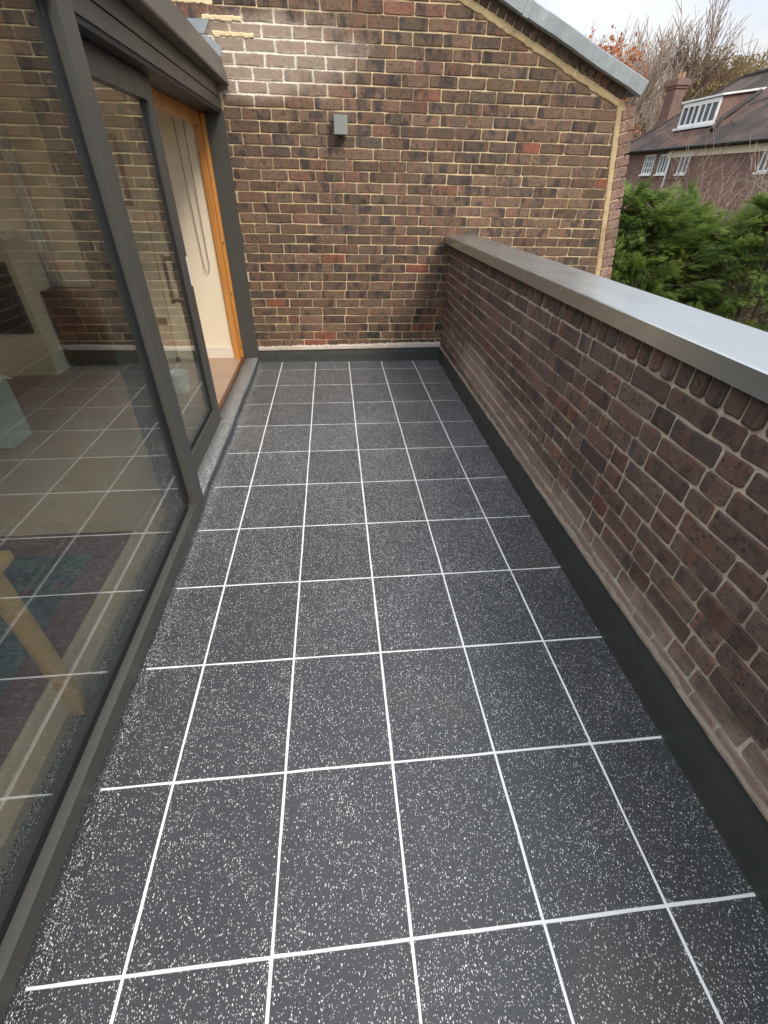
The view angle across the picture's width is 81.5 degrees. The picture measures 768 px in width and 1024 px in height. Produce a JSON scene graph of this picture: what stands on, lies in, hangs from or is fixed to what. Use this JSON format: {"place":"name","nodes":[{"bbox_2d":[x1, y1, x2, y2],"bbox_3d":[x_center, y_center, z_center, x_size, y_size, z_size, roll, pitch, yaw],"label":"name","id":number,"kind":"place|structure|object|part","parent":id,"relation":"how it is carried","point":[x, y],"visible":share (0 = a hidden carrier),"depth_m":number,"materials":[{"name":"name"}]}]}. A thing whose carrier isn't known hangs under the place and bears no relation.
{"place":"outdoors","nodes":[
{"label":"outdoors","id":0,"kind":"place"},
{"bbox_2d":[0,358,241,870],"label":"interior floor","id":1,"kind":"structure","parent":0,"point":[78,460],"depth_m":2.63,"materials":[{"name":"grey tile"}]},
{"bbox_2d":[0,380,31,448],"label":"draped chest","id":2,"kind":"object","parent":1,"relation":"on","point":[15,430],"visible":1,"depth_m":3.00,"materials":[{"name":"grey fabric"}]},
{"bbox_2d":[0,374,11,382],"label":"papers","id":3,"kind":"object","parent":2,"relation":"on","point":[2,377],"visible":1,"depth_m":2.92,"materials":[{"name":"white paper"}]},
{"bbox_2d":[0,154,73,375],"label":"interior pier","id":4,"kind":"structure","parent":1,"relation":"on","point":[41,350],"depth_m":3.93,"materials":[{"name":"beige paint"}]},
{"bbox_2d":[0,262,34,333],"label":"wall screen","id":5,"kind":"object","parent":4,"relation":"attached to","point":[14,318],"depth_m":3.78,"materials":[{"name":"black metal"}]},
{"bbox_2d":[0,42,104,87],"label":"interior ceiling","id":6,"kind":"structure","parent":4,"relation":"on","point":[10,72],"depth_m":2.85,"materials":[{"name":"beige paint"}]},
{"bbox_2d":[0,531,132,767],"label":"rug","id":7,"kind":"object","parent":1,"relation":"on","point":[57,581],"visible":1,"depth_m":1.98,"materials":[{"name":"fabric"}]},
{"bbox_2d":[0,550,89,714],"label":"pine table","id":8,"kind":"object","parent":7,"relation":"on","point":[21,622],"visible":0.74,"depth_m":1.32,"materials":[{"name":"brown wood"}]},
{"bbox_2d":[40,287,118,365],"bbox_3d":[-2.683,-1.763,4.270,0.764,0.674,0.244,-2,37,-5],"label":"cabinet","id":9,"kind":"object","parent":1,"relation":"on","point":[76,314],"visible":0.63,"depth_m":4.13,"materials":[{"name":"brown wood"}]},
{"bbox_3d":[-2.853,-1.694,4.158,0.345,0.570,0.018,-2,37,-5],"label":"door","id":10,"kind":"part","parent":9,"relation":"part of","materials":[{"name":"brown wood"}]},
{"bbox_3d":[-2.490,-1.709,4.192,0.345,0.570,0.018,-2,37,-5],"label":"door","id":11,"kind":"part","parent":9,"relation":"part of","materials":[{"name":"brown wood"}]},
{"bbox_2d":[0,84,234,358],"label":"interior end wall","id":12,"kind":"structure","parent":1,"relation":"on","point":[117,110],"depth_m":3.87,"materials":[{"name":"beige paint"}]},
{"bbox_2d":[0,116,62,286],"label":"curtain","id":13,"kind":"object","parent":12,"relation":"hanging from","point":[23,196],"visible":1,"depth_m":3.75,"materials":[{"name":"white fabric"}]},
{"bbox_2d":[107,134,133,205],"bbox_3d":[-2.377,-2.822,3.682,0.450,0.470,0.025,-2,37,-5],"label":"picture","id":14,"kind":"object","parent":12,"relation":"attached to","point":[119,165],"visible":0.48,"depth_m":3.69,"materials":[{"name":"brown wood"}]},
{"bbox_2d":[157,317,167,324],"bbox_3d":[-2.188,-1.885,4.407,0.090,0.070,0.012,-2,37,-5],"label":"wall socket","id":15,"kind":"object","parent":12,"relation":"attached to","point":[162,321],"depth_m":4.40,"materials":[{"name":"plastic"}]},
{"bbox_2d":[172,115,209,272],"bbox_3d":[-1.649,-2.745,3.816,0.085,1.244,0.015,-2,37,-5],"label":"pull chain","id":16,"kind":"object","parent":12,"relation":"hanging from","point":[195,191],"visible":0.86,"depth_m":3.82,"materials":[{"name":"grey"}]},
{"bbox_2d":[145,210,180,361],"bbox_3d":[-2.075,-2.059,4.182,0.054,1.280,0.054,-2,37,-5],"label":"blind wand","id":17,"kind":"object","parent":1,"relation":"on","point":[178,359],"visible":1,"depth_m":4.16,"materials":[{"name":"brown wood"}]},
{"bbox_2d":[170,369,190,392],"bbox_3d":[-1.782,-1.136,3.883,0.196,0.162,0.200,-2,37,-5],"label":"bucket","id":18,"kind":"object","parent":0,"point":[181,380],"visible":0.74,"depth_m":3.85,"materials":[{"name":"white plastic"}]},
{"bbox_2d":[0,357,767,1023],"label":"terrace floor","id":19,"kind":"structure","parent":0,"point":[388,745],"depth_m":1.43,"materials":[{"name":"tile"}]},
{"bbox_2d":[0,0,258,410],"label":"door surround","id":20,"kind":"object","parent":19,"relation":"on","point":[183,87],"visible":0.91,"depth_m":3.26,"materials":[{"name":"grey metal"}]},
{"bbox_2d":[0,0,204,1023],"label":"fixed window","id":21,"kind":"structure","parent":20,"relation":"attached to","point":[51,28],"depth_m":1.53,"materials":[{"name":"grey metal"}]},
{"bbox_2d":[0,2,220,509],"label":"sliding door","id":22,"kind":"structure","parent":20,"relation":"attached to","point":[109,71],"depth_m":2.15,"materials":[{"name":"grey metal"}]},
{"bbox_2d":[121,0,228,84],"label":"flat roof","id":23,"kind":"structure","parent":20,"relation":"on","point":[168,21],"depth_m":2.43,"materials":[{"name":"grey metal"}]},
{"bbox_2d":[535,0,767,87],"label":"sky","id":24,"kind":"structure","parent":0,"point":[581,15],"materials":[{"name":"white"}]},
{"bbox_2d":[621,68,767,306],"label":"brick house","id":25,"kind":"structure","parent":0,"point":[742,101],"depth_m":26.06,"materials":[{"name":"brick"}]},
{"bbox_2d":[638,154,656,175],"bbox_3d":[17.793,-23.338,30.022,0.210,1.130,1.310,-2,37,-5],"label":"window","id":26,"kind":"structure","parent":25,"relation":"in","point":[649,161],"depth_m":29.97,"materials":[{"name":"grey"}]},
{"bbox_2d":[653,154,669,175],"bbox_3d":[17.958,-22.330,28.694,0.210,1.090,1.160,-2,37,-5],"label":"window","id":27,"kind":"structure","parent":25,"relation":"in","point":[663,162],"depth_m":28.71,"materials":[{"name":"grey"}]},
{"bbox_2d":[673,152,691,175],"bbox_3d":[18.164,-21.079,27.020,0.210,1.110,1.060,-2,37,-5],"label":"window","id":28,"kind":"structure","parent":25,"relation":"in","point":[683,159],"depth_m":27.00,"materials":[{"name":"grey"}]},
{"bbox_2d":[753,146,767,173],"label":"window","id":29,"kind":"structure","parent":25,"relation":"in","point":[763,159],"depth_m":22.07,"materials":[{"name":"grey"}]},
{"label":"ground","id":30,"kind":"structure","parent":0,"visible":0},
{"bbox_2d":[171,0,648,361],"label":"gable wall","id":31,"kind":"structure","parent":30,"relation":"on","point":[508,123],"depth_m":3.85,"materials":[{"name":"brick"}]},
{"bbox_2d":[333,114,347,135],"bbox_3d":[-0.355,-3.163,3.648,0.111,0.126,0.101,-2,37,-5],"label":"wall lamp","id":32,"kind":"object","parent":31,"relation":"attached to","point":[340,125],"visible":1,"depth_m":3.61,"materials":[{"name":"grey paint"}]},
{"bbox_2d":[438,234,767,914],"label":"parapet wall","id":33,"kind":"structure","parent":30,"relation":"on","point":[623,429],"depth_m":1.61,"materials":[{"name":"brick"}]},
{"bbox_2d":[585,22,630,58],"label":"bare tree","id":34,"kind":"object","parent":30,"relation":"on","point":[605,39],"visible":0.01,"depth_m":43.14,"materials":[{"name":"brown plant"}]},
{"bbox_2d":[589,25,648,143],"bbox_3d":[16.559,-30.295,37.250,9.175,14.995,10.645,-2,37,-5],"label":"autumn tree","id":35,"kind":"object","parent":30,"relation":"on","point":[616,51],"visible":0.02,"depth_m":33.91,"materials":[{"name":"orange plant"}]},
{"bbox_2d":[599,14,692,143],"bbox_3d":[20.978,-32.972,40.279,8.351,15.900,11.048,23,41,26],"label":"bare tree","id":36,"kind":"object","parent":30,"relation":"on","point":[641,101],"visible":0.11,"depth_m":36.65,"materials":[{"name":"brown plant"}]},
{"bbox_2d":[613,15,693,136],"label":"bare tree","id":37,"kind":"object","parent":30,"relation":"on","point":[639,38],"visible":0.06,"depth_m":41.09,"materials":[{"name":"brown plant"}]},
{"bbox_2d":[632,78,711,139],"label":"woodland tree","id":38,"kind":"object","parent":30,"relation":"on","point":[684,98],"visible":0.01,"depth_m":41.12,"materials":[{"name":"brown plant"}]},
{"bbox_2d":[608,174,736,314],"bbox_3d":[3.859,-2.833,7.833,4.093,4.956,4.135,14,38,17],"label":"evergreen conifer","id":39,"kind":"object","parent":30,"relation":"on","point":[656,212],"visible":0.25,"depth_m":6.42,"materials":[{"name":"green plant"}]},
{"bbox_2d":[611,179,744,317],"bbox_3d":[4.600,-2.995,8.077,3.802,4.962,3.987,12,38,14],"label":"evergreen conifer","id":40,"kind":"object","parent":30,"relation":"on","point":[707,217],"visible":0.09,"depth_m":6.78,"materials":[{"name":"green plant"}]},
{"bbox_2d":[629,0,756,130],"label":"bare tree","id":41,"kind":"object","parent":30,"relation":"on","point":[689,99],"visible":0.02,"depth_m":41.15,"materials":[{"name":"brown plant"}]},
{"bbox_2d":[623,111,767,323],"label":"bare shrub","id":42,"kind":"object","parent":30,"relation":"on","point":[726,206],"visible":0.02,"depth_m":10.29,"materials":[{"name":"brown plant"}]},
{"bbox_2d":[638,191,767,331],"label":"evergreen conifer","id":43,"kind":"object","parent":30,"relation":"on","point":[753,240],"visible":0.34,"depth_m":6.41,"materials":[{"name":"green plant"}]},
{"bbox_2d":[651,0,767,104],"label":"bare tree","id":44,"kind":"object","parent":30,"relation":"on","point":[692,57],"visible":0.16,"depth_m":40.16,"materials":[{"name":"brown plant"}]},
{"bbox_2d":[664,43,767,98],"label":"woodland tree","id":45,"kind":"object","parent":30,"relation":"on","point":[722,67],"depth_m":42.34,"materials":[{"name":"brown plant"}]},
{"bbox_2d":[686,46,767,93],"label":"woodland tree","id":46,"kind":"object","parent":30,"relation":"on","point":[752,58],"visible":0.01,"depth_m":42.30,"materials":[{"name":"brown plant"}]},
{"bbox_2d":[699,62,759,97],"bbox_3d":[34.261,-33.127,41.564,17.109,15.303,14.640,24,42,28],"label":"woodland tree","id":47,"kind":"object","parent":30,"relation":"on","point":[740,73],"depth_m":37.99,"materials":[{"name":"brown plant"}]},
{"bbox_2d":[695,136,767,327],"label":"bare shrub","id":48,"kind":"object","parent":30,"relation":"on","point":[761,187],"visible":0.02,"depth_m":10.88,"materials":[{"name":"brown plant"}]},
{"bbox_2d":[708,293,767,331],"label":"leafy shrub","id":49,"kind":"object","parent":30,"relation":"on","point":[759,313],"depth_m":7.31,"materials":[{"name":"green plant"}]}
]}

